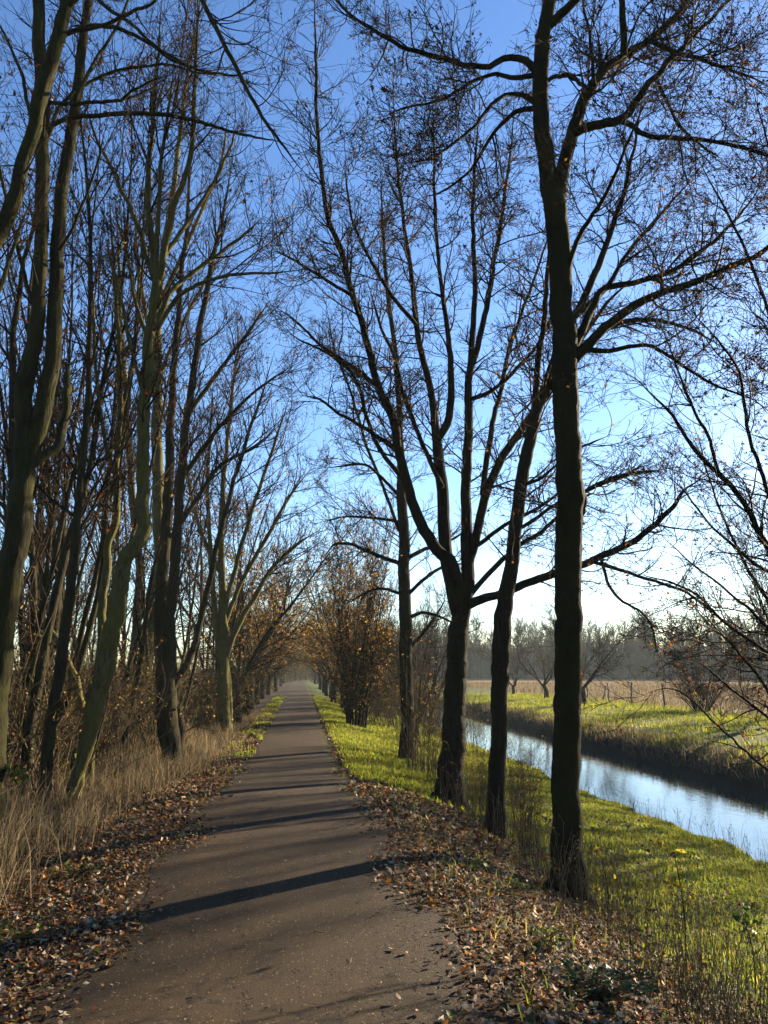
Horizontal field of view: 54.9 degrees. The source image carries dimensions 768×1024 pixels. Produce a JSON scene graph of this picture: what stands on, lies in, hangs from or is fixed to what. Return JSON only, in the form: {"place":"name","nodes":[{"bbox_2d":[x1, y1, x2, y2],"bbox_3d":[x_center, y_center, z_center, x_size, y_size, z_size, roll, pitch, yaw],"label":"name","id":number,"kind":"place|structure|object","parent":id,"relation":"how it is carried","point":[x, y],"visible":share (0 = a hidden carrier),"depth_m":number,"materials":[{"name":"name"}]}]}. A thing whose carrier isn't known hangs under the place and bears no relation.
{"place":"outdoors","nodes":[
{"label":"outdoors","id":0,"kind":"place"},
{"bbox_2d":[43,677,474,1023],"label":"path","id":1,"kind":"structure","parent":0,"point":[293,742],"depth_m":4.97,"materials":[{"name":"grey asphalt"}]},
{"bbox_2d":[51,770,472,1023],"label":"path debris","id":2,"kind":"object","parent":1,"relation":"on","point":[173,886],"visible":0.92,"depth_m":5.02,"materials":[{"name":"brown plant"}]},
{"bbox_2d":[0,670,767,1023],"bbox_3d":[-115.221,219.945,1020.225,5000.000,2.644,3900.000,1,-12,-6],"label":"ground","id":3,"kind":"structure","parent":0,"point":[722,778],"depth_m":8.03,"materials":[{"name":"plant"}]},
{"bbox_2d":[0,920,56,943],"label":"ground ivy","id":4,"kind":"object","parent":3,"relation":"on","point":[31,933],"visible":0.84,"depth_m":4.84,"materials":[{"name":"green plant"}]},
{"bbox_2d":[0,733,61,822],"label":"shrub","id":5,"kind":"object","parent":3,"relation":"on","point":[20,773],"visible":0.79,"depth_m":7.86,"materials":[{"name":"brown plant"}]},
{"bbox_2d":[6,628,94,753],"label":"shrub","id":6,"kind":"object","parent":3,"relation":"on","point":[74,683],"visible":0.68,"depth_m":9.56,"materials":[{"name":"brown plant"}]},
{"bbox_2d":[0,0,101,305],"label":"ash tree","id":7,"kind":"object","parent":3,"relation":"on","point":[12,203],"visible":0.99,"depth_m":7.78,"materials":[{"name":"grey plant"}]},
{"bbox_2d":[0,356,103,681],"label":"coppiced tree","id":8,"kind":"object","parent":3,"relation":"on","point":[43,560],"visible":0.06,"depth_m":20.31,"materials":[{"name":"brown plant"}]},
{"bbox_2d":[0,351,112,684],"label":"coppiced tree","id":9,"kind":"object","parent":3,"relation":"on","point":[4,372],"visible":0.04,"depth_m":21.62,"materials":[{"name":"brown plant"}]},
{"bbox_2d":[0,716,127,879],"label":"bramble bush","id":10,"kind":"object","parent":3,"relation":"on","point":[44,771],"visible":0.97,"depth_m":6.08,"materials":[{"name":"brown plant"}]},
{"bbox_2d":[0,298,133,693],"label":"coppiced tree","id":11,"kind":"object","parent":3,"relation":"on","point":[77,603],"visible":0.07,"depth_m":24.81,"materials":[{"name":"brown plant"}]},
{"bbox_2d":[4,650,132,797],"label":"shrub","id":12,"kind":"object","parent":3,"relation":"on","point":[37,724],"visible":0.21,"depth_m":10.95,"materials":[{"name":"brown plant"}]},
{"bbox_2d":[49,859,100,877],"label":"ground ivy","id":13,"kind":"object","parent":3,"relation":"on","point":[68,867],"visible":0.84,"depth_m":6.45,"materials":[{"name":"green plant"}]},
{"bbox_2d":[6,588,154,771],"bbox_3d":[-6.068,2.655,10.282,5.293,3.679,3.967,1,-12,-6],"label":"shrub","id":14,"kind":"object","parent":3,"relation":"on","point":[29,650],"visible":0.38,"depth_m":11.25,"materials":[{"name":"brown plant"}]},
{"bbox_2d":[10,661,153,761],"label":"shrub","id":15,"kind":"object","parent":3,"relation":"on","point":[106,703],"visible":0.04,"depth_m":16.13,"materials":[{"name":"brown plant"}]},
{"bbox_2d":[10,626,155,785],"bbox_3d":[-6.153,3.598,13.490,4.456,3.389,4.290,8,-15,-34],"label":"shrub","id":16,"kind":"object","parent":3,"relation":"on","point":[99,743],"visible":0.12,"depth_m":13.68,"materials":[{"name":"brown plant"}]},
{"bbox_2d":[4,578,162,810],"bbox_3d":[-5.663,2.323,10.314,3.966,3.962,4.519,-8,-15,34],"label":"shrub","id":17,"kind":"object","parent":3,"relation":"on","point":[37,757],"visible":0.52,"depth_m":10.42,"materials":[{"name":"brown plant"}]},
{"bbox_2d":[6,584,184,794],"bbox_3d":[-6.093,2.840,11.462,3.901,3.618,5.205,-7,-14,30],"label":"shrub","id":18,"kind":"object","parent":3,"relation":"on","point":[60,733],"visible":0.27,"depth_m":11.71,"materials":[{"name":"brown plant"}]},
{"bbox_2d":[0,0,198,818],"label":"coppiced tree","id":19,"kind":"object","parent":3,"relation":"on","point":[82,503],"visible":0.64,"depth_m":11.04,"materials":[{"name":"brown plant"}]},
{"bbox_2d":[0,82,199,772],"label":"coppiced tree","id":20,"kind":"object","parent":3,"relation":"on","point":[46,566],"visible":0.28,"depth_m":14.88,"materials":[{"name":"brown plant"}]},
{"bbox_2d":[0,59,202,784],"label":"coppiced tree","id":21,"kind":"object","parent":3,"relation":"on","point":[52,577],"visible":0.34,"depth_m":12.56,"materials":[{"name":"brown plant"}]},
{"bbox_2d":[14,81,207,799],"bbox_3d":[-5.196,-1.147,12.498,4.031,11.900,3.250,1,-12,-6],"label":"hornbeam tree","id":22,"kind":"object","parent":3,"relation":"on","point":[104,585],"visible":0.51,"depth_m":12.29,"materials":[{"name":"brown plant"}]},
{"bbox_2d":[79,361,152,749],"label":"coppiced tree","id":23,"kind":"object","parent":3,"relation":"on","point":[113,561],"visible":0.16,"depth_m":25.48,"materials":[{"name":"brown plant"}]},
{"bbox_2d":[14,582,219,764],"bbox_3d":[-6.760,3.978,17.665,5.060,4.693,6.752,4,-13,-16],"label":"shrub","id":24,"kind":"object","parent":3,"relation":"on","point":[152,661],"visible":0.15,"depth_m":16.53,"materials":[{"name":"brown plant"}]},
{"bbox_2d":[15,610,224,776],"bbox_3d":[-5.529,3.669,15.018,4.418,3.874,3.878,-5,-13,24],"label":"shrub","id":25,"kind":"object","parent":3,"relation":"on","point":[118,731],"visible":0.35,"depth_m":15.34,"materials":[{"name":"brown plant"}]},
{"bbox_2d":[0,25,251,787],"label":"coppiced tree","id":26,"kind":"object","parent":3,"relation":"on","point":[36,536],"visible":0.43,"depth_m":12.90,"materials":[{"name":"brown plant"}]},
{"bbox_2d":[68,441,195,675],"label":"coppiced tree","id":27,"kind":"object","parent":3,"relation":"on","point":[108,588],"visible":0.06,"depth_m":35.36,"materials":[{"name":"brown plant"}]},
{"bbox_2d":[0,709,267,927],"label":"dry grass","id":28,"kind":"structure","parent":3,"relation":"on","point":[149,769],"depth_m":9.56,"materials":[{"name":"beige plant"}]},
{"bbox_2d":[0,231,269,759],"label":"coppiced tree","id":29,"kind":"object","parent":3,"relation":"on","point":[142,627],"visible":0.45,"depth_m":18.07,"materials":[{"name":"brown plant"}]},
{"bbox_2d":[56,388,219,731],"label":"coppiced tree","id":30,"kind":"object","parent":3,"relation":"on","point":[180,559],"visible":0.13,"depth_m":28.01,"materials":[{"name":"brown plant"}]},
{"bbox_2d":[78,418,199,663],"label":"coppiced tree","id":31,"kind":"object","parent":3,"relation":"on","point":[111,573],"visible":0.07,"depth_m":29.85,"materials":[{"name":"brown plant"}]},
{"bbox_2d":[80,367,239,746],"bbox_3d":[-7.977,1.357,23.720,4.285,12.607,8.138,8,-14,-33],"label":"coppiced tree","id":32,"kind":"object","parent":3,"relation":"on","point":[138,619],"visible":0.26,"depth_m":22.59,"materials":[{"name":"brown plant"}]},
{"bbox_2d":[90,633,240,752],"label":"shrub","id":33,"kind":"object","parent":3,"relation":"on","point":[207,707],"visible":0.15,"depth_m":20.56,"materials":[{"name":"brown plant"}]},
{"bbox_2d":[90,0,246,736],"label":"hornbeam tree","id":34,"kind":"object","parent":3,"relation":"on","point":[157,514],"visible":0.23,"depth_m":26.56,"materials":[{"name":"brown plant"}]},
{"bbox_2d":[88,296,249,750],"bbox_3d":[-6.699,-0.173,21.525,3.795,14.285,5.557,35,-36,-69],"label":"coppiced tree","id":35,"kind":"object","parent":3,"relation":"on","point":[143,592],"visible":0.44,"depth_m":21.13,"materials":[{"name":"brown plant"}]},
{"bbox_2d":[85,599,256,759],"bbox_3d":[-6.181,4.434,19.070,4.208,4.203,4.795,11,-16,-41],"label":"shrub","id":36,"kind":"object","parent":3,"relation":"on","point":[155,738],"visible":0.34,"depth_m":18.30,"materials":[{"name":"brown plant"}]},
{"bbox_2d":[118,655,251,731],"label":"shrub","id":37,"kind":"object","parent":3,"relation":"on","point":[193,703],"visible":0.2,"depth_m":23.36,"materials":[{"name":"brown plant"}]},
{"bbox_2d":[0,0,414,836],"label":"ash tree","id":38,"kind":"object","parent":3,"relation":"on","point":[30,432],"visible":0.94,"depth_m":9.08,"materials":[{"name":"brown plant"}]},
{"bbox_2d":[175,422,245,721],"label":"coppiced tree","id":39,"kind":"object","parent":3,"relation":"on","point":[210,631],"visible":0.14,"depth_m":32.27,"materials":[{"name":"brown plant"}]},
{"bbox_2d":[50,0,385,816],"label":"hornbeam tree","id":40,"kind":"object","parent":3,"relation":"on","point":[96,702],"visible":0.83,"depth_m":11.01,"materials":[{"name":"brown plant"}]},
{"bbox_2d":[186,650,251,731],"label":"shrub","id":41,"kind":"object","parent":3,"relation":"on","point":[232,674],"visible":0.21,"depth_m":26.08,"materials":[{"name":"brown plant"}]},
{"bbox_2d":[114,480,328,716],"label":"hornbeam tree","id":42,"kind":"object","parent":3,"relation":"on","point":[245,711],"visible":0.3,"depth_m":35.13,"materials":[{"name":"brown plant"}]},
{"bbox_2d":[177,624,266,727],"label":"shrub","id":43,"kind":"object","parent":3,"relation":"on","point":[214,672],"visible":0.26,"depth_m":28.63,"materials":[{"name":"brown plant"}]},
{"bbox_2d":[135,395,310,732],"bbox_3d":[-6.937,1.726,28.582,7.678,13.464,5.806,-4,-13,18],"label":"coppiced tree","id":44,"kind":"object","parent":3,"relation":"on","point":[240,595],"visible":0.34,"depth_m":28.16,"materials":[{"name":"brown plant"}]},
{"bbox_2d":[177,628,276,724],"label":"shrub","id":45,"kind":"object","parent":3,"relation":"on","point":[214,669],"visible":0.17,"depth_m":30.06,"materials":[{"name":"brown plant"}]},
{"bbox_2d":[83,469,371,724],"bbox_3d":[-6.151,3.392,30.615,10.791,11.097,8.504,-3,-12,15],"label":"hornbeam tree","id":46,"kind":"object","parent":3,"relation":"on","point":[278,620],"visible":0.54,"depth_m":30.80,"materials":[{"name":"brown plant"}]},
{"bbox_2d":[176,644,278,721],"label":"shrub","id":47,"kind":"object","parent":3,"relation":"on","point":[247,689],"visible":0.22,"depth_m":32.98,"materials":[{"name":"brown plant"}]},
{"bbox_2d":[177,639,279,731],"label":"shrub","id":48,"kind":"object","parent":3,"relation":"on","point":[208,697],"visible":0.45,"depth_m":25.26,"materials":[{"name":"brown plant"}]},
{"bbox_2d":[123,72,336,766],"bbox_3d":[-3.996,-2.848,18.725,5.891,18.549,4.143,1,-12,-6],"label":"hornbeam tree","id":49,"kind":"object","parent":3,"relation":"on","point":[164,624],"visible":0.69,"depth_m":18.38,"materials":[{"name":"brown plant"}]},
{"bbox_2d":[134,306,346,737],"bbox_3d":[-4.766,0.232,25.183,6.933,15.309,4.804,-1,-12,7],"label":"hornbeam tree","id":50,"kind":"object","parent":3,"relation":"on","point":[224,642],"visible":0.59,"depth_m":24.86,"materials":[{"name":"brown plant"}]},
{"bbox_2d":[187,552,309,709],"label":"hornbeam tree","id":51,"kind":"object","parent":3,"relation":"on","point":[253,707],"visible":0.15,"depth_m":41.90,"materials":[{"name":"brown plant"}]},
{"bbox_2d":[183,530,352,703],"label":"hornbeam tree","id":52,"kind":"object","parent":3,"relation":"on","point":[257,699],"visible":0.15,"depth_m":48.54,"materials":[{"name":"brown plant"}]},
{"bbox_2d":[245,586,299,698],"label":"hornbeam tree","id":53,"kind":"object","parent":3,"relation":"on","point":[263,687],"visible":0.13,"depth_m":56.07,"materials":[{"name":"brown plant"}]},
{"bbox_2d":[252,578,323,694],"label":"hornbeam tree","id":54,"kind":"object","parent":3,"relation":"on","point":[278,667],"visible":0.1,"depth_m":65.03,"materials":[{"name":"brown plant"}]},
{"bbox_2d":[284,589,381,696],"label":"hornbeam tree","id":55,"kind":"object","parent":3,"relation":"on","point":[326,687],"visible":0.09,"depth_m":66.08,"materials":[{"name":"brown plant"}]},
{"bbox_2d":[292,593,379,697],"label":"hornbeam tree","id":56,"kind":"object","parent":3,"relation":"on","point":[312,657],"visible":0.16,"depth_m":58.40,"materials":[{"name":"brown plant"}]},
{"bbox_2d":[282,550,398,702],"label":"hornbeam tree","id":57,"kind":"object","parent":3,"relation":"on","point":[327,667],"visible":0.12,"depth_m":51.35,"materials":[{"name":"brown plant"}]},
{"bbox_2d":[290,481,421,727],"bbox_3d":[-1.411,3.768,31.061,5.159,10.805,5.520,5,-13,-22],"label":"hornbeam bush","id":58,"kind":"object","parent":3,"relation":"on","point":[359,698],"visible":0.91,"depth_m":30.65,"materials":[{"name":"brown plant"}]},
{"bbox_2d":[295,555,421,707],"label":"hornbeam tree","id":59,"kind":"object","parent":3,"relation":"on","point":[323,646],"visible":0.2,"depth_m":45.57,"materials":[{"name":"brown plant"}]},
{"bbox_2d":[297,550,422,713],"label":"hornbeam tree","id":60,"kind":"object","parent":3,"relation":"on","point":[325,650],"visible":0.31,"depth_m":39.32,"materials":[{"name":"brown plant"}]},
{"bbox_2d":[0,705,767,1023],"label":"leaf litter","id":61,"kind":"object","parent":3,"relation":"on","point":[88,922],"visible":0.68,"depth_m":5.96,"materials":[{"name":"brown plant"}]},
{"bbox_2d":[282,122,493,759],"bbox_3d":[0.121,-2.729,22.430,6.350,20.566,4.555,0,-12,1],"label":"alder tree","id":62,"kind":"object","parent":3,"relation":"on","point":[404,592],"visible":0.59,"depth_m":21.99,"materials":[{"name":"brown plant"}]},
{"bbox_2d":[352,637,437,727],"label":"shrub","id":63,"kind":"object","parent":3,"relation":"on","point":[375,708],"visible":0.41,"depth_m":34.93,"materials":[{"name":"brown plant"}]},
{"bbox_2d":[349,575,449,715],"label":"willow tree","id":64,"kind":"object","parent":3,"relation":"on","point":[418,616],"visible":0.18,"depth_m":44.10,"materials":[{"name":"brown plant"}]},
{"bbox_2d":[368,648,437,724],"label":"shrub","id":65,"kind":"object","parent":3,"relation":"on","point":[396,697],"visible":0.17,"depth_m":37.18,"materials":[{"name":"brown plant"}]},
{"bbox_2d":[355,625,470,772],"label":"shrub","id":66,"kind":"object","parent":3,"relation":"on","point":[418,724],"visible":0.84,"depth_m":18.37,"materials":[{"name":"brown plant"}]},
{"bbox_2d":[357,574,474,739],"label":"willow tree","id":67,"kind":"object","parent":3,"relation":"on","point":[436,673],"visible":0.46,"depth_m":30.96,"materials":[{"name":"brown plant"}]},
{"bbox_2d":[360,580,487,732],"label":"willow tree","id":68,"kind":"object","parent":3,"relation":"on","point":[418,655],"visible":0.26,"depth_m":36.90,"materials":[{"name":"brown plant"}]},
{"bbox_2d":[381,666,485,738],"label":"shrub","id":69,"kind":"object","parent":3,"relation":"on","point":[431,712],"visible":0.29,"depth_m":33.22,"materials":[{"name":"brown plant"}]},
{"bbox_2d":[411,676,469,781],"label":"shrub","id":70,"kind":"object","parent":3,"relation":"on","point":[430,755],"visible":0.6,"depth_m":16.30,"materials":[{"name":"brown plant"}]},
{"bbox_2d":[438,665,488,749],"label":"shrub","id":71,"kind":"object","parent":3,"relation":"on","point":[467,725],"visible":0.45,"depth_m":29.43,"materials":[{"name":"brown plant"}]},
{"bbox_2d":[457,855,491,871],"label":"ground ivy","id":72,"kind":"object","parent":3,"relation":"on","point":[486,864],"visible":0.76,"depth_m":6.96,"materials":[{"name":"green plant"}]},
{"bbox_2d":[464,707,491,799],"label":"shrub","id":73,"kind":"object","parent":3,"relation":"on","point":[478,766],"visible":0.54,"depth_m":15.04,"materials":[{"name":"brown plant"}]},
{"bbox_2d":[444,731,515,816],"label":"shrub","id":74,"kind":"object","parent":3,"relation":"on","point":[483,778],"visible":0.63,"depth_m":12.73,"materials":[{"name":"brown plant"}]},
{"bbox_2d":[199,693,767,1023],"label":"grass","id":75,"kind":"structure","parent":3,"relation":"on","point":[357,741],"depth_m":13.16,"materials":[{"name":"green plant"}]},
{"bbox_2d":[219,0,767,807],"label":"maple tree","id":76,"kind":"object","parent":3,"relation":"on","point":[461,586],"visible":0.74,"depth_m":15.02,"materials":[{"name":"brown plant"}]},
{"bbox_2d":[468,639,540,694],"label":"willow tree","id":77,"kind":"object","parent":3,"relation":"on","point":[515,683],"visible":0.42,"depth_m":76.93,"materials":[{"name":"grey plant"}]},
{"bbox_2d":[474,873,540,896],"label":"ground ivy","id":78,"kind":"object","parent":3,"relation":"on","point":[514,880],"visible":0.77,"depth_m":6.38,"materials":[{"name":"green plant"}]},
{"bbox_2d":[257,0,767,905],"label":"sycamore tree","id":79,"kind":"object","parent":3,"relation":"on","point":[569,350],"visible":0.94,"depth_m":9.42,"materials":[{"name":"brown plant"}]},
{"bbox_2d":[490,723,550,824],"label":"shrub","id":80,"kind":"object","parent":3,"relation":"on","point":[530,789],"visible":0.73,"depth_m":13.02,"materials":[{"name":"brown plant"}]},
{"bbox_2d":[494,760,550,858],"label":"shrub","id":81,"kind":"object","parent":3,"relation":"on","point":[529,825],"visible":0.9,"depth_m":9.78,"materials":[{"name":"brown plant"}]},
{"bbox_2d":[506,719,541,806],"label":"shrub","id":82,"kind":"object","parent":3,"relation":"on","point":[516,774],"visible":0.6,"depth_m":15.50,"materials":[{"name":"brown plant"}]},
{"bbox_2d":[526,916,566,957],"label":"nettle plant","id":83,"kind":"object","parent":3,"relation":"on","point":[543,938],"visible":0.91,"depth_m":4.87,"materials":[{"name":"green plant"}]},
{"bbox_2d":[509,612,584,697],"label":"willow tree","id":84,"kind":"object","parent":3,"relation":"on","point":[543,685],"visible":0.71,"depth_m":66.38,"materials":[{"name":"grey plant"}]},
{"bbox_2d":[355,606,767,679],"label":"wood","id":85,"kind":"object","parent":3,"relation":"on","point":[643,657],"visible":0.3,"depth_m":205.46,"materials":[{"name":"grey plant"}]},
{"bbox_2d":[376,719,767,1023],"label":"weeds","id":86,"kind":"object","parent":3,"relation":"on","point":[727,1008],"visible":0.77,"depth_m":6.60,"materials":[{"name":"green plant"}]},
{"bbox_2d":[518,596,665,703],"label":"willow tree","id":87,"kind":"object","parent":3,"relation":"on","point":[602,663],"visible":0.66,"depth_m":56.12,"materials":[{"name":"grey plant"}]},
{"bbox_2d":[429,680,767,788],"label":"field grass","id":88,"kind":"structure","parent":3,"relation":"on","point":[644,687],"depth_m":46.97,"materials":[{"name":"plant"}]},
{"bbox_2d":[544,944,659,1010],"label":"nettle plant","id":89,"kind":"object","parent":3,"relation":"on","point":[608,990],"visible":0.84,"depth_m":4.38,"materials":[{"name":"green plant"}]},
{"bbox_2d":[439,691,767,770],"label":"grass","id":90,"kind":"structure","parent":3,"relation":"on","point":[699,719],"depth_m":40.08,"materials":[{"name":"green plant"}]},
{"bbox_2d":[453,24,766,842],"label":"maple tree","id":91,"kind":"object","parent":3,"relation":"on","point":[499,674],"visible":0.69,"depth_m":11.90,"materials":[{"name":"brown plant"}]},
{"bbox_2d":[593,846,626,912],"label":"sapling","id":92,"kind":"object","parent":3,"relation":"on","point":[603,857],"visible":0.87,"depth_m":7.50,"materials":[{"name":"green plant"}]},
{"bbox_2d":[541,682,764,711],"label":"wire fence","id":93,"kind":"object","parent":3,"relation":"on","point":[662,691],"visible":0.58,"depth_m":49.92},
{"bbox_2d":[546,13,767,776],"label":"willow tree","id":94,"kind":"object","parent":3,"relation":"on","point":[746,508],"visible":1,"depth_m":6.80,"materials":[{"name":"brown plant"}]},
{"bbox_2d":[654,835,701,961],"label":"sapling","id":95,"kind":"object","parent":3,"relation":"on","point":[680,887],"visible":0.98,"depth_m":6.55,"materials":[{"name":"green plant"}]},
{"bbox_2d":[651,637,742,711],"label":"pollard willow","id":96,"kind":"object","parent":3,"relation":"on","point":[696,681],"visible":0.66,"depth_m":46.13,"materials":[{"name":"brown plant"}]},
{"bbox_2d":[694,485,767,658],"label":"willow tree","id":97,"kind":"object","parent":3,"relation":"on","point":[743,541],"visible":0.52,"depth_m":34.87,"materials":[{"name":"brown plant"}]},
{"bbox_2d":[718,663,767,713],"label":"shrub","id":98,"kind":"object","parent":3,"relation":"on","point":[734,681],"visible":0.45,"depth_m":45.62,"materials":[{"name":"brown plant"}]},
{"bbox_2d":[723,532,767,644],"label":"willow tree","id":99,"kind":"object","parent":3,"relation":"on","point":[752,600],"visible":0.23,"depth_m":44.03,"materials":[{"name":"brown plant"}]},
{"bbox_2d":[724,900,767,991],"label":"sapling","id":100,"kind":"object","parent":3,"relation":"on","point":[735,917],"visible":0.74,"depth_m":6.27,"materials":[{"name":"green plant"}]},
{"bbox_2d":[725,497,767,641],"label":"willow tree","id":101,"kind":"object","parent":3,"relation":"on","point":[751,555],"visible":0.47,"depth_m":31.74,"materials":[{"name":"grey plant"}]},
{"bbox_2d":[0,0,767,668],"label":"sky","id":102,"kind":"structure","parent":0,"point":[502,19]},
{"bbox_2d":[258,641,767,679],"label":"hill","id":103,"kind":"structure","parent":0,"point":[485,673],"depth_m":208.35,"materials":[{"name":"plant"}]},
{"bbox_2d":[396,700,767,862],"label":"river","id":104,"kind":"structure","parent":0,"point":[711,802],"depth_m":22.25,"materials":[{"name":"blue liquid"}]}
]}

